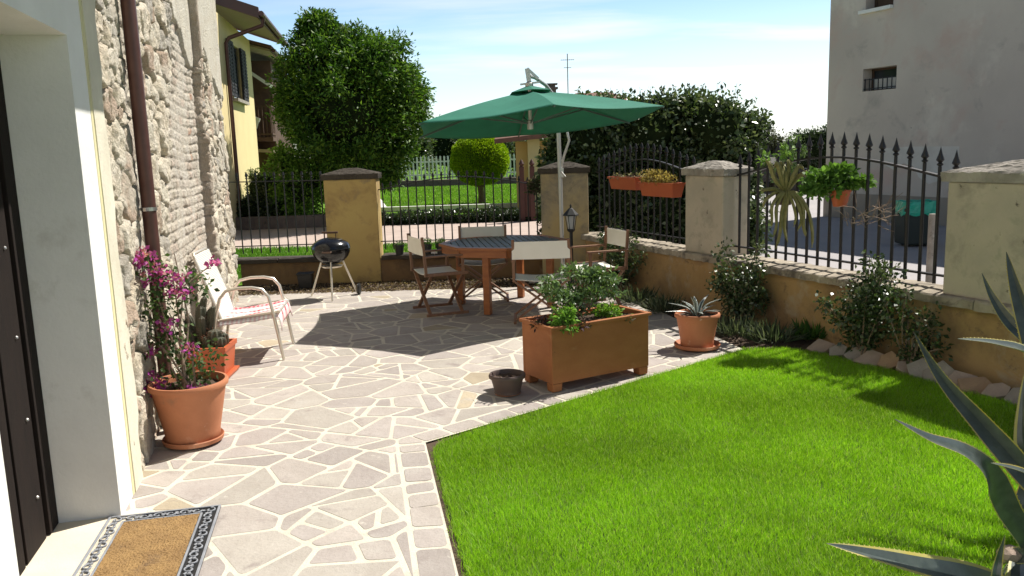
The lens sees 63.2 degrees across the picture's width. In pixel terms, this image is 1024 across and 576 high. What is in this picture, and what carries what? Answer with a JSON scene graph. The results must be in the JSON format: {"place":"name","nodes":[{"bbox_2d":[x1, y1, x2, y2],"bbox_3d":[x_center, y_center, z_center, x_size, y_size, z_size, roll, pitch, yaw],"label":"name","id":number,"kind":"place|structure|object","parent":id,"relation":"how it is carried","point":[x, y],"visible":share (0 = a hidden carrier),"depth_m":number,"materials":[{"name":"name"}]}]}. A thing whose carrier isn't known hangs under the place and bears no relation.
{"place":"outdoors","nodes":[
{"label":"outdoors","id":0,"kind":"place"},
{"bbox_2d":[235,241,441,281],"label":"grass","id":1,"kind":"structure","parent":0,"point":[283,251],"depth_m":15.45,"materials":[{"name":"plant"}]},
{"bbox_2d":[235,221,541,248],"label":"driveway","id":2,"kind":"structure","parent":0,"point":[320,235],"depth_m":19.11,"materials":[{"name":"concrete"}]},
{"bbox_2d":[235,214,325,229],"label":"wall","id":3,"kind":"structure","parent":2,"relation":"on","point":[282,222],"depth_m":21.02,"materials":[{"name":"concrete"}]},
{"bbox_2d":[519,159,535,220],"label":"wooden gate","id":4,"kind":"structure","parent":2,"relation":"on","point":[524,205],"depth_m":20.86,"materials":[{"name":"brown wood"}]},
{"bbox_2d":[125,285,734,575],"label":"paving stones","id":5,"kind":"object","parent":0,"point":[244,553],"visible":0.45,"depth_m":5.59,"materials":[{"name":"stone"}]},
{"bbox_2d":[72,504,220,575],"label":"doormat","id":6,"kind":"object","parent":5,"relation":"on","point":[174,542],"visible":1,"depth_m":3.81,"materials":[{"name":"brown fabric"}]},
{"bbox_2d":[147,371,228,449],"bbox_3d":[-2.007,0.769,5.204,0.476,0.395,0.476,-2,9,0],"label":"flower pot","id":7,"kind":"object","parent":5,"relation":"on","point":[190,418],"visible":0.91,"depth_m":5.06,"materials":[{"name":"ceramic"}]},
{"bbox_2d":[132,245,228,397],"bbox_3d":[-2.093,0.208,5.159,0.617,0.954,0.463,-5,10,-16],"label":"bougainvillea","id":8,"kind":"object","parent":7,"relation":"in","point":[185,377],"visible":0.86,"depth_m":5.15,"materials":[{"name":"purple plant"}]},
{"bbox_2d":[184,338,239,377],"bbox_3d":[-2.473,0.586,6.834,0.358,0.262,0.358,-2,9,-3],"label":"flower pot","id":9,"kind":"object","parent":5,"relation":"on","point":[230,369],"visible":0.45,"depth_m":6.70,"materials":[{"name":"ceramic"}]},
{"bbox_2d":[184,296,215,348],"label":"cactus","id":10,"kind":"object","parent":9,"relation":"on","point":[203,321],"visible":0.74,"depth_m":6.77,"materials":[{"name":"plant"}]},
{"bbox_2d":[201,327,229,347],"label":"cactus","id":11,"kind":"object","parent":9,"relation":"on","point":[222,336],"visible":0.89,"depth_m":6.71,"materials":[{"name":"green"}]},
{"bbox_2d":[192,247,294,358],"bbox_3d":[-2.406,0.117,7.496,0.732,0.965,0.669,-3,9,-7],"label":"lawn chair","id":12,"kind":"object","parent":5,"relation":"on","point":[222,299],"visible":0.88,"depth_m":7.30,"materials":[{"name":"silver metal"}]},
{"bbox_2d":[217,299,292,328],"bbox_3d":[-2.316,0.241,7.532,0.543,0.185,0.680,-3,9,-7],"label":"seat cloth","id":13,"kind":"object","parent":12,"relation":"on","point":[259,308],"visible":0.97,"depth_m":7.41,"materials":[{"name":"fabric"}]},
{"bbox_2d":[311,231,360,300],"bbox_3d":[-2.258,-0.285,10.352,0.626,0.825,0.581,-2,9,0],"label":"kettle barbecue","id":14,"kind":"object","parent":5,"relation":"on","point":[332,252],"visible":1,"depth_m":10.23,"materials":[{"name":"black metal"}]},
{"bbox_2d":[407,233,468,316],"bbox_3d":[-0.819,-0.168,9.135,0.508,0.856,0.598,-6,10,-22],"label":"folding chair","id":15,"kind":"object","parent":5,"relation":"on","point":[416,246],"visible":0.93,"depth_m":9.06,"materials":[{"name":"wood"}]},
{"bbox_2d":[458,224,508,302],"bbox_3d":[-0.340,-0.295,9.815,0.598,0.856,0.508,-2,9,-1],"label":"folding chair","id":16,"kind":"object","parent":5,"relation":"on","point":[466,232],"visible":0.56,"depth_m":9.99,"materials":[{"name":"brown wood"}]},
{"bbox_2d":[439,235,566,314],"bbox_3d":[-0.085,-0.167,9.479,1.357,0.738,1.357,2,10,19],"label":"garden table","id":17,"kind":"object","parent":5,"relation":"on","point":[486,249],"visible":0.76,"depth_m":9.23,"materials":[{"name":"brown wood"}]},
{"bbox_2d":[489,369,525,396],"bbox_3d":[-0.034,0.694,6.053,0.270,0.150,0.270,-2,9,0],"label":"bowl pot","id":18,"kind":"object","parent":5,"relation":"on","point":[506,382],"visible":1,"depth_m":5.98,"materials":[{"name":"ceramic"}]},
{"bbox_2d":[511,238,570,323],"bbox_3d":[0.297,-0.099,8.505,0.598,0.856,0.508,-2,9,1],"label":"folding chair","id":19,"kind":"object","parent":5,"relation":"on","point":[542,250],"visible":0.79,"depth_m":8.22,"materials":[{"name":"fabric"}]},
{"bbox_2d":[519,304,651,392],"bbox_3d":[0.569,0.449,6.391,0.920,0.490,0.452,-7,11,-30],"label":"wooden planter","id":20,"kind":"object","parent":5,"relation":"on","point":[555,358],"visible":0.83,"depth_m":6.20,"materials":[{"name":"brown wood"}]},
{"bbox_2d":[529,315,591,332],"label":"purple plant","id":21,"kind":"object","parent":20,"relation":"in","point":[542,321],"visible":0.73,"depth_m":6.10,"materials":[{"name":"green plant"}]},
{"bbox_2d":[547,302,579,336],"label":"leafy plant","id":22,"kind":"object","parent":20,"relation":"in","point":[567,315],"visible":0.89,"depth_m":6.03,"materials":[{"name":"green plant"}]},
{"bbox_2d":[534,260,627,321],"bbox_3d":[0.496,0.044,6.295,0.532,0.471,0.748,7,13,44],"label":"leafy shrub","id":23,"kind":"object","parent":20,"relation":"on","point":[588,275],"visible":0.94,"depth_m":6.29,"materials":[{"name":"green plant"}]},
{"bbox_2d":[590,302,624,317],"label":"leafy plant","id":24,"kind":"object","parent":20,"relation":"in","point":[607,310],"visible":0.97,"depth_m":6.45,"materials":[{"name":"green plant"}]},
{"bbox_2d":[570,226,629,307],"bbox_3d":[0.937,-0.219,9.115,0.508,0.856,0.598,-5,10,-18],"label":"folding chair","id":25,"kind":"object","parent":5,"relation":"on","point":[616,237],"visible":0.55,"depth_m":9.13,"materials":[{"name":"brown wood"}]},
{"bbox_2d":[674,309,720,351],"bbox_3d":[1.612,0.365,7.244,0.400,0.306,0.400,-2,9,0],"label":"flower pot","id":26,"kind":"object","parent":5,"relation":"on","point":[696,333],"visible":0.89,"depth_m":7.12,"materials":[{"name":"ceramic"}]},
{"bbox_2d":[666,294,720,315],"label":"young agave","id":27,"kind":"object","parent":26,"relation":"on","point":[696,310],"visible":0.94,"depth_m":7.20,"materials":[{"name":"green plant"}]},
{"bbox_2d":[128,285,739,575],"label":"patio","id":28,"kind":"structure","parent":0,"point":[409,528],"depth_m":5.28,"materials":[{"name":"tile"}]},
{"bbox_2d":[418,68,663,287],"bbox_3d":[0.317,-1.137,9.434,3.077,2.647,2.616,-9,12,-38],"label":"parasol","id":29,"kind":"object","parent":28,"relation":"on","point":[529,108],"visible":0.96,"depth_m":9.60,"materials":[{"name":"fabric"}]},
{"bbox_2d":[380,199,516,211],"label":"path","id":30,"kind":"structure","parent":0,"point":[447,207],"depth_m":26.22,"materials":[{"name":"concrete"}]},
{"bbox_2d":[380,183,516,206],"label":"lawn","id":31,"kind":"structure","parent":0,"point":[443,195],"depth_m":34.96,"materials":[{"name":"green plant"}]},
{"bbox_2d":[449,138,510,202],"bbox_3d":[-1.082,-4.043,28.010,2.096,2.541,2.079,-2,9,0],"label":"topiary tree","id":32,"kind":"object","parent":31,"relation":"on","point":[488,156],"visible":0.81,"depth_m":27.31,"materials":[{"name":"green plant"}]},
{"bbox_2d":[236,151,765,285],"bbox_3d":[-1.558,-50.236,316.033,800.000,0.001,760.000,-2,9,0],"label":"ground","id":33,"kind":"structure","parent":0,"point":[240,283],"depth_m":58.72,"materials":[{"name":"green plant"}]},
{"bbox_2d":[0,0,238,575],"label":"stone house","id":34,"kind":"structure","parent":33,"relation":"on","point":[114,156],"depth_m":4.05,"materials":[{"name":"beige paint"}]},
{"bbox_2d":[0,63,58,575],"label":"door","id":35,"kind":"structure","parent":34,"relation":"in","point":[23,428],"depth_m":3.72,"materials":[{"name":"brown wood"}]},
{"bbox_2d":[215,0,291,228],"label":"yellow house","id":36,"kind":"structure","parent":33,"relation":"on","point":[252,133],"depth_m":22.92,"materials":[{"name":"paint"}]},
{"bbox_2d":[233,47,240,98],"bbox_3d":[-7.434,-5.781,22.326,0.208,1.400,1.385,-2,9,0],"label":"window","id":37,"kind":"structure","parent":36,"relation":"in","point":[235,49],"depth_m":22.71,"materials":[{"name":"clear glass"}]},
{"bbox_2d":[244,167,281,199],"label":"clipped shrub","id":38,"kind":"object","parent":33,"relation":"on","point":[252,186],"visible":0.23,"depth_m":21.83,"materials":[{"name":"green plant"}]},
{"bbox_2d":[236,190,303,222],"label":"dark bush","id":39,"kind":"object","parent":33,"relation":"on","point":[253,207],"visible":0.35,"depth_m":21.28,"materials":[{"name":"green plant"}]},
{"bbox_2d":[258,139,324,215],"bbox_3d":[-5.593,-2.729,21.675,1.848,2.320,1.733,-8,11,-35],"label":"leafy shrub","id":40,"kind":"object","parent":33,"relation":"on","point":[286,163],"visible":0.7,"depth_m":21.29,"materials":[{"name":"green plant"}]},
{"bbox_2d":[264,6,436,194],"bbox_3d":[-4.027,-4.369,21.330,4.469,5.547,4.327,-2,9,0],"label":"laurel tree","id":41,"kind":"object","parent":33,"relation":"on","point":[347,96],"visible":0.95,"depth_m":20.35,"materials":[{"name":"green plant"}]},
{"bbox_2d":[237,251,542,285],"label":"back garden wall","id":42,"kind":"structure","parent":33,"relation":"on","point":[283,270],"depth_m":11.70,"materials":[{"name":"paint"}]},
{"bbox_2d":[394,244,403,254],"bbox_3d":[-1.577,-0.536,11.660,0.146,0.140,0.146,-2,9,0],"label":"pot","id":43,"kind":"object","parent":42,"relation":"on","point":[399,249],"visible":1,"depth_m":11.61,"materials":[{"name":"black plastic"}]},
{"bbox_2d":[400,130,441,180],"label":"broadleaf tree","id":44,"kind":"object","parent":33,"relation":"on","point":[425,150],"visible":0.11,"depth_m":48.99,"materials":[{"name":"green plant"}]},
{"bbox_2d":[418,115,457,178],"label":"broadleaf tree","id":45,"kind":"object","parent":33,"relation":"on","point":[443,147],"visible":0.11,"depth_m":53.78,"materials":[{"name":"green plant"}]},
{"bbox_2d":[395,177,516,186],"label":"wall","id":46,"kind":"structure","parent":33,"relation":"on","point":[438,182],"depth_m":45.16,"materials":[{"name":"brick"}]},
{"bbox_2d":[401,154,515,179],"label":"picket fence","id":47,"kind":"object","parent":46,"relation":"on","point":[440,161],"visible":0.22,"depth_m":45.01,"materials":[{"name":"wood"}]},
{"bbox_2d":[381,205,540,224],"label":"hedge","id":48,"kind":"object","parent":33,"relation":"on","point":[455,216],"visible":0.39,"depth_m":21.08,"materials":[{"name":"green plant"}]},
{"bbox_2d":[504,138,547,174],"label":"broadleaf tree","id":49,"kind":"object","parent":33,"relation":"on","point":[511,147],"visible":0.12,"depth_m":50.45,"materials":[{"name":"green plant"}]},
{"bbox_2d":[547,83,557,137],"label":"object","id":50,"kind":"structure","parent":33,"relation":"on","point":[552,87],"depth_m":56.20,"materials":[{"name":"metal"}]},
{"bbox_2d":[494,98,626,208],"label":"yellow lodge","id":51,"kind":"structure","parent":33,"relation":"on","point":[527,151],"depth_m":22.97,"materials":[{"name":"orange paint"}]},
{"bbox_2d":[532,81,779,256],"bbox_3d":[2.258,-1.786,13.095,3.907,2.836,2.022,-2,9,0],"label":"ivy hedge","id":52,"kind":"object","parent":33,"relation":"on","point":[700,126],"visible":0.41,"depth_m":12.56,"materials":[{"name":"green plant"}]},
{"bbox_2d":[238,0,830,141],"label":"sky","id":53,"kind":"structure","parent":0,"point":[473,52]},
{"bbox_2d":[237,278,1004,575],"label":"soil bed","id":54,"kind":"object","parent":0,"point":[733,341],"visible":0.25,"depth_m":7.34,"materials":[{"name":"soil"}]},
{"bbox_2d":[296,271,313,288],"bbox_3d":[-2.804,-0.103,11.320,0.220,0.215,0.220,-3,9,-5],"label":"dark planter","id":55,"kind":"object","parent":54,"relation":"on","point":[306,280],"visible":0.93,"depth_m":11.23,"materials":[{"name":"black plastic"}]},
{"bbox_2d":[320,168,383,282],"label":"pillar","id":56,"kind":"structure","parent":54,"relation":"on","point":[352,207],"depth_m":11.57,"materials":[{"name":"paint"}]},
{"bbox_2d":[227,171,324,253],"bbox_3d":[-3.304,-1.060,11.687,1.420,1.134,0.042,-2,9,0],"label":"iron railing","id":57,"kind":"object","parent":56,"relation":"attached to","point":[274,181],"visible":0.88,"depth_m":11.67,"materials":[{"name":"metal"}]},
{"bbox_2d":[378,170,540,248],"bbox_3d":[-0.729,-1.100,11.622,2.276,1.075,0.043,-1,9,3],"label":"iron railing","id":58,"kind":"object","parent":56,"relation":"attached to","point":[449,177],"visible":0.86,"depth_m":11.60,"materials":[{"name":"metal"}]},
{"bbox_2d":[524,174,540,195],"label":"hanging plant","id":59,"kind":"object","parent":58,"relation":"hanging from","point":[533,187],"visible":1,"depth_m":11.35,"materials":[{"name":"green plant"}]},
{"bbox_2d":[238,276,599,295],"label":"leaf litter","id":60,"kind":"object","parent":54,"relation":"on","point":[367,287],"visible":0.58,"depth_m":11.17,"materials":[{"name":"plant"}]},
{"bbox_2d":[538,161,589,273],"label":"pillar","id":61,"kind":"structure","parent":54,"relation":"on","point":[575,186],"depth_m":11.29,"materials":[{"name":"paint"}]},
{"bbox_2d":[563,204,578,283],"bbox_3d":[0.773,-0.568,10.836,0.210,1.050,0.182,-2,9,0],"label":"garden lantern","id":62,"kind":"object","parent":54,"relation":"on","point":[570,213],"visible":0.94,"depth_m":10.76,"materials":[{"name":"black plastic"}]},
{"bbox_2d":[596,215,647,290],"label":"rose bush","id":63,"kind":"object","parent":54,"relation":"on","point":[612,258],"visible":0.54,"depth_m":10.08,"materials":[{"name":"green plant"}]},
{"bbox_2d":[618,283,658,303],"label":"lavender","id":64,"kind":"object","parent":54,"relation":"on","point":[643,293],"visible":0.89,"depth_m":9.44,"materials":[{"name":"green plant"}]},
{"bbox_2d":[636,290,688,313],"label":"lavender","id":65,"kind":"object","parent":54,"relation":"on","point":[663,304],"visible":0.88,"depth_m":8.85,"materials":[{"name":"green plant"}]},
{"bbox_2d":[704,237,773,320],"bbox_3d":[2.183,-0.081,8.117,0.431,0.895,0.841,-5,10,-17],"label":"rose bush","id":66,"kind":"object","parent":54,"relation":"on","point":[733,286],"visible":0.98,"depth_m":8.02,"materials":[{"name":"green plant"}]},
{"bbox_2d":[716,309,771,339],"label":"lavender","id":67,"kind":"object","parent":54,"relation":"on","point":[732,325],"visible":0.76,"depth_m":7.68,"materials":[{"name":"green plant"}]},
{"bbox_2d":[741,313,808,344],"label":"lavender","id":68,"kind":"object","parent":54,"relation":"on","point":[758,331],"visible":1,"depth_m":7.38,"materials":[{"name":"green plant"}]},
{"bbox_2d":[581,232,1023,388],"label":"side garden wall","id":69,"kind":"structure","parent":54,"relation":"on","point":[674,269],"depth_m":7.36,"materials":[{"name":"paint"}]},
{"bbox_2d":[596,143,695,243],"bbox_3d":[1.593,-1.190,10.196,0.048,1.165,2.272,-6,10,-23],"label":"iron railing","id":70,"kind":"object","parent":69,"relation":"on","point":[672,165],"visible":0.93,"depth_m":10.21,"materials":[{"name":"metal"}]},
{"bbox_2d":[607,176,646,189],"bbox_3d":[1.418,-1.290,10.226,0.190,0.154,0.670,-6,10,-23],"label":"flower trough","id":71,"kind":"object","parent":70,"relation":"attached to","point":[627,183],"visible":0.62,"depth_m":10.14,"materials":[{"name":"ceramic"}]},
{"bbox_2d":[610,171,643,178],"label":"dry plant","id":72,"kind":"object","parent":71,"relation":"in","point":[629,174],"visible":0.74,"depth_m":10.22,"materials":[{"name":"green plant"}]},
{"bbox_2d":[637,181,685,197],"bbox_3d":[1.714,-1.134,9.558,0.190,0.164,0.720,-6,10,-23],"label":"flower trough","id":73,"kind":"object","parent":70,"relation":"attached to","point":[671,190],"visible":0.88,"depth_m":9.40,"materials":[{"name":"orange plastic"}]},
{"bbox_2d":[638,168,678,185],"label":"golden succulent","id":74,"kind":"object","parent":73,"relation":"on","point":[654,177],"visible":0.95,"depth_m":9.54,"materials":[{"name":"yellow plant"}]},
{"bbox_2d":[681,160,753,256],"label":"pillar","id":75,"kind":"structure","parent":69,"relation":"on","point":[712,192],"depth_m":8.67,"materials":[{"name":"concrete"}]},
{"bbox_2d":[733,131,960,283],"bbox_3d":[2.820,-0.777,7.368,0.059,1.195,2.632,-6,10,-23],"label":"iron railing","id":76,"kind":"object","parent":69,"relation":"on","point":[940,159],"visible":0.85,"depth_m":7.11,"materials":[{"name":"metal"}]},
{"bbox_2d":[755,144,813,248],"bbox_3d":[2.502,-0.848,7.682,0.547,0.964,0.190,-2,9,0],"label":"hanging cactus","id":77,"kind":"object","parent":76,"relation":"hanging from","point":[785,197],"visible":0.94,"depth_m":7.63,"materials":[{"name":"plant"}]},
{"bbox_2d":[830,189,851,206],"bbox_3d":[2.779,-0.819,7.079,0.176,0.244,0.252,-2,9,0],"label":"hanging pot","id":78,"kind":"object","parent":76,"relation":"hanging from","point":[843,200],"visible":0.73,"depth_m":7.00,"materials":[{"name":"ceramic"}]},
{"bbox_2d":[797,160,877,201],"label":"trailing geranium","id":79,"kind":"object","parent":78,"relation":"in","point":[838,177],"visible":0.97,"depth_m":6.97,"materials":[{"name":"green plant"}]},
{"bbox_2d":[836,187,905,231],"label":"dry twigs","id":80,"kind":"object","parent":76,"relation":"hanging from","point":[878,208],"visible":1,"depth_m":6.77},
{"bbox_2d":[940,159,1023,304],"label":"pillar","id":81,"kind":"structure","parent":69,"relation":"on","point":[985,223],"depth_m":5.85,"materials":[{"name":"paint"}]},
{"bbox_2d":[783,317,826,340],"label":"weed","id":82,"kind":"object","parent":54,"relation":"on","point":[813,333],"visible":0.8,"depth_m":7.41,"materials":[{"name":"green plant"}]},
{"bbox_2d":[629,292,1000,399],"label":"soil crumbs","id":83,"kind":"object","parent":54,"relation":"on","point":[756,341],"visible":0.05,"depth_m":7.39,"materials":[{"name":"brown soil"}]},
{"bbox_2d":[806,339,834,353],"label":"edging stone","id":84,"kind":"object","parent":54,"relation":"on","point":[823,346],"visible":0.72,"depth_m":7.00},
{"bbox_2d":[829,344,848,357],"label":"edging stone","id":85,"kind":"object","parent":54,"relation":"on","point":[838,351],"visible":0.73,"depth_m":6.82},
{"bbox_2d":[844,346,864,360],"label":"edging stone","id":86,"kind":"object","parent":54,"relation":"on","point":[853,354],"visible":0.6,"depth_m":6.70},
{"bbox_2d":[813,249,908,354],"bbox_3d":[2.834,0.141,6.638,0.495,0.898,0.932,-4,10,-10],"label":"rose bush","id":87,"kind":"object","parent":54,"relation":"on","point":[863,329],"visible":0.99,"depth_m":6.57,"materials":[{"name":"green plant"}]},
{"bbox_2d":[853,349,882,366],"bbox_3d":[2.825,0.567,6.555,0.259,0.042,0.186,-12,44,20],"label":"edging stone","id":88,"kind":"object","parent":54,"relation":"on","point":[870,357],"visible":0.63,"depth_m":6.55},
{"bbox_2d":[877,351,900,370],"bbox_3d":[2.916,0.572,6.439,0.169,0.141,0.049,-23,-42,22],"label":"edging stone","id":89,"kind":"object","parent":54,"relation":"on","point":[889,360],"visible":0.7,"depth_m":6.42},
{"bbox_2d":[896,361,910,374],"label":"edging stone","id":90,"kind":"object","parent":54,"relation":"on","point":[901,366],"visible":0.56,"depth_m":6.30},
{"bbox_2d":[871,283,953,363],"bbox_3d":[3.041,0.301,6.268,0.421,0.691,0.568,-7,11,-28],"label":"rose bush","id":91,"kind":"object","parent":54,"relation":"on","point":[913,348],"visible":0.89,"depth_m":6.27,"materials":[{"name":"green plant"}]},
{"bbox_2d":[907,358,928,379],"bbox_3d":[3.066,0.616,6.170,0.238,0.200,0.058,-13,-35,32],"label":"edging stone","id":92,"kind":"object","parent":54,"relation":"on","point":[917,368],"visible":0.36,"depth_m":6.18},
{"bbox_2d":[826,252,1023,575],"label":"agave","id":93,"kind":"object","parent":54,"relation":"on","point":[1007,453],"visible":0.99,"depth_m":3.23,"materials":[{"name":"green plant"}]},
{"bbox_2d":[922,360,954,382],"bbox_3d":[3.114,0.631,6.050,0.043,0.205,0.234,36,-41,-28],"label":"edging stone","id":94,"kind":"object","parent":54,"relation":"on","point":[946,368],"visible":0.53,"depth_m":6.06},
{"bbox_2d":[948,370,977,386],"bbox_3d":[3.178,0.658,5.899,0.230,0.032,0.169,-15,49,17],"label":"edging stone","id":95,"kind":"object","parent":54,"relation":"on","point":[954,376],"visible":0.37,"depth_m":5.90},
{"bbox_2d":[958,377,991,394],"bbox_3d":[3.223,0.691,5.766,0.236,0.037,0.172,1,48,25],"label":"edging stone","id":96,"kind":"object","parent":54,"relation":"on","point":[979,384],"visible":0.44,"depth_m":5.77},
{"bbox_2d":[981,383,1010,399],"bbox_3d":[3.279,0.702,5.635,0.185,0.037,0.125,-20,37,28],"label":"edging stone","id":97,"kind":"object","parent":54,"relation":"on","point":[1000,390],"visible":0.87,"depth_m":5.62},
{"bbox_2d":[1004,387,1020,404],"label":"edging stone","id":98,"kind":"object","parent":54,"relation":"on","point":[1013,394],"visible":0.59,"depth_m":5.51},
{"bbox_2d":[429,346,1021,575],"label":"lawn","id":99,"kind":"structure","parent":0,"point":[671,569],"depth_m":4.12,"materials":[{"name":"plant"}]},
{"bbox_2d":[996,544,1021,563],"bbox_3d":[2.059,1.105,3.433,0.119,0.085,0.089,-2,9,0],"label":"pink rock","id":100,"kind":"object","parent":99,"relation":"on","point":[1011,553],"visible":0.54,"depth_m":3.40,"materials":[{"name":"stone"}]},
{"bbox_2d":[753,190,945,284],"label":"street","id":101,"kind":"structure","parent":0,"point":[912,257],"depth_m":14.23,"materials":[{"name":"asphalt"}]},
{"bbox_2d":[763,123,795,186],"bbox_3d":[9.681,-4.862,30.581,1.527,2.661,1.551,-2,9,0],"label":"bare tree","id":102,"kind":"object","parent":101,"relation":"on","point":[777,138],"visible":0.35,"depth_m":30.40,"materials":[{"name":"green plant"}]},
{"bbox_2d":[761,155,806,190],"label":"bush","id":103,"kind":"object","parent":101,"relation":"on","point":[772,160],"visible":0.06,"depth_m":29.21,"materials":[{"name":"green plant"}]},
{"bbox_2d":[769,133,807,184],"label":"street shrub","id":104,"kind":"object","parent":101,"relation":"on","point":[793,143],"visible":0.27,"depth_m":24.30,"materials":[{"name":"green plant"}]},
{"bbox_2d":[787,122,826,167],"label":"evergreen bush","id":105,"kind":"object","parent":101,"relation":"on","point":[814,133],"visible":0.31,"depth_m":32.59,"materials":[{"name":"green plant"}]},
{"bbox_2d":[894,199,935,244],"bbox_3d":[6.690,-1.095,13.788,0.609,0.728,0.563,-1,9,4],"label":"litter bin","id":106,"kind":"object","parent":101,"relation":"on","point":[914,222],"visible":0.69,"depth_m":13.58,"materials":[{"name":"grey plastic"}]},
{"bbox_2d":[925,214,935,282],"bbox_3d":[5.008,-0.457,9.933,0.120,0.865,0.120,-2,9,0],"label":"street post","id":107,"kind":"object","parent":101,"relation":"on","point":[930,244],"visible":0.55,"depth_m":9.90,"materials":[{"name":"stone"}]},
{"bbox_2d":[823,0,1023,225],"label":"grey building","id":108,"kind":"structure","parent":0,"point":[946,76],"depth_m":16.92,"materials":[{"name":"paint"}]},
{"bbox_2d":[858,0,892,14],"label":"window","id":109,"kind":"structure","parent":108,"relation":"in","point":[880,5],"depth_m":17.88,"materials":[{"name":"white paint"}]},
{"bbox_2d":[864,66,896,91],"bbox_3d":[8.051,-4.518,17.963,0.606,0.480,0.933,-2,9,0],"label":"window","id":110,"kind":"structure","parent":108,"relation":"in","point":[882,78],"depth_m":18.09,"materials":[{"name":"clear glass"}]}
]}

